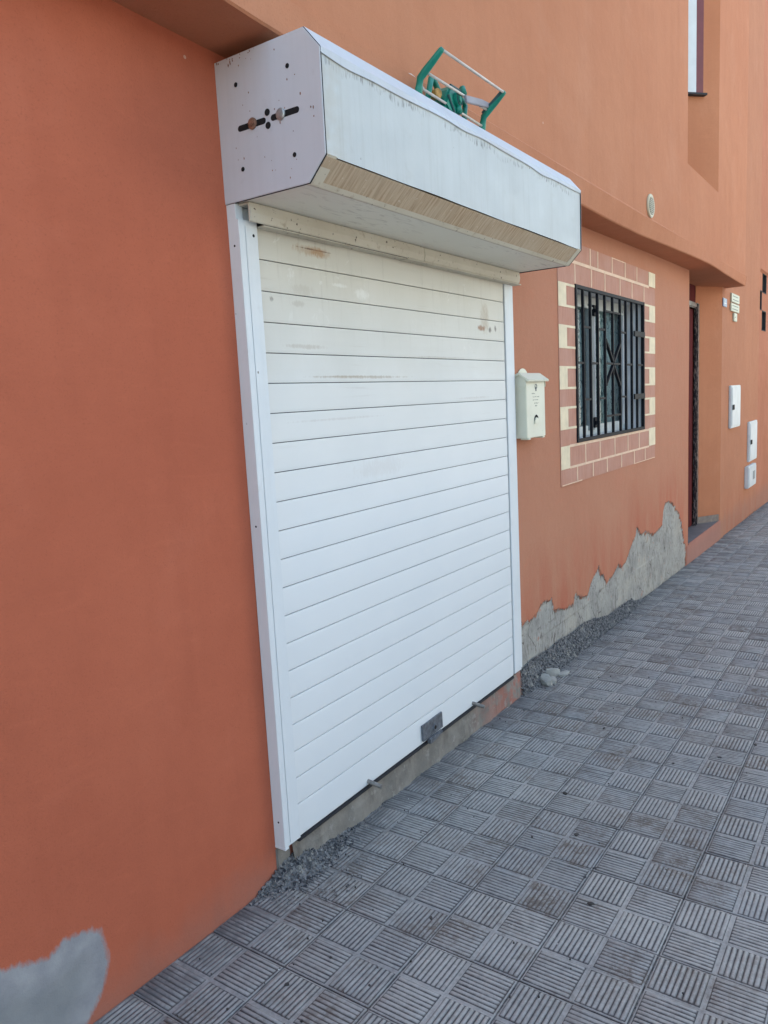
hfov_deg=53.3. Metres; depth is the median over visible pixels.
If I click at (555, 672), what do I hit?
plaster chunk
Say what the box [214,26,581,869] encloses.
roller shutter
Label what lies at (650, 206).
air vent
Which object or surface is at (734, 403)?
meter cabinet
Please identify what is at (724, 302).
house number
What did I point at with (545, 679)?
plaster chunk
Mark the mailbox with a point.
(530, 403)
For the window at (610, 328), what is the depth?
5.44 m
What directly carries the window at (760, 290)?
in the neighbour house at (762, 467)
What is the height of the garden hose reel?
0.156 m
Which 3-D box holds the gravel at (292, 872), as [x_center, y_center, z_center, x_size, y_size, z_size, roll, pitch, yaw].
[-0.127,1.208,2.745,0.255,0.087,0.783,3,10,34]
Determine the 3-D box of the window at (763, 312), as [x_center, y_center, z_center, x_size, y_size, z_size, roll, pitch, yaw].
[5.372,-2.727,10.953,0.125,0.300,0.360,3,10,34]
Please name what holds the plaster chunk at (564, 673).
on the pavement
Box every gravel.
[249,800,385,905]
[521,591,653,697]
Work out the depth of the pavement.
2.60 m
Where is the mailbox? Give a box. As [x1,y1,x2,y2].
[515,368,548,439]
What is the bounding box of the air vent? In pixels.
[647,194,654,217]
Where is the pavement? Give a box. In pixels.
[94,503,767,1023]
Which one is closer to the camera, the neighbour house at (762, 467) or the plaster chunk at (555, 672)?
the plaster chunk at (555, 672)
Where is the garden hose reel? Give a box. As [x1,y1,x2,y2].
[415,46,505,130]
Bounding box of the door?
[688,283,699,526]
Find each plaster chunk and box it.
[540,673,552,685]
[546,668,559,676]
[551,676,556,683]
[558,670,569,676]
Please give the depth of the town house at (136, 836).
2.25 m
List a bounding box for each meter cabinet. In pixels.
[728,385,740,428]
[744,463,755,488]
[747,420,756,461]
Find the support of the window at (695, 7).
in the town house at (136, 836)
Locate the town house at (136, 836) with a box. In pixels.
[0,0,764,1023]
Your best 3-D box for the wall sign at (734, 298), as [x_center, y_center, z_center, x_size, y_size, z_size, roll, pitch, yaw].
[4.087,-2.482,8.906,0.020,0.097,0.470,3,10,34]
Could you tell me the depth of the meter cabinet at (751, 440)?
10.09 m
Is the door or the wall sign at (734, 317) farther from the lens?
the wall sign at (734, 317)
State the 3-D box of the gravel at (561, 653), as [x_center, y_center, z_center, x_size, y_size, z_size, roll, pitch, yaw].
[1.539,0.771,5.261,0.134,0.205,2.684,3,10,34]
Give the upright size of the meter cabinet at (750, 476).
0.285 m
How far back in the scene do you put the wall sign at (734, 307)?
8.85 m
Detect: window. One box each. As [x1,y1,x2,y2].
[574,284,644,442]
[688,0,706,96]
[760,290,761,310]
[762,274,766,293]
[762,310,765,331]
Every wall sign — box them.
[730,293,739,304]
[730,303,738,312]
[733,313,736,321]
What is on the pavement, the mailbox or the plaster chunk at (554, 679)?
the plaster chunk at (554, 679)
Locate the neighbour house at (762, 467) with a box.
[689,0,767,509]
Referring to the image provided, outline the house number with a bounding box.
[722,298,726,306]
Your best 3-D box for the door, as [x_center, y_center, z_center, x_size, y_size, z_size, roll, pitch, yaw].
[3.043,-1.068,7.804,0.080,2.610,1.150,3,10,34]
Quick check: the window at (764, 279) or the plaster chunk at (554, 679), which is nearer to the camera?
the plaster chunk at (554, 679)

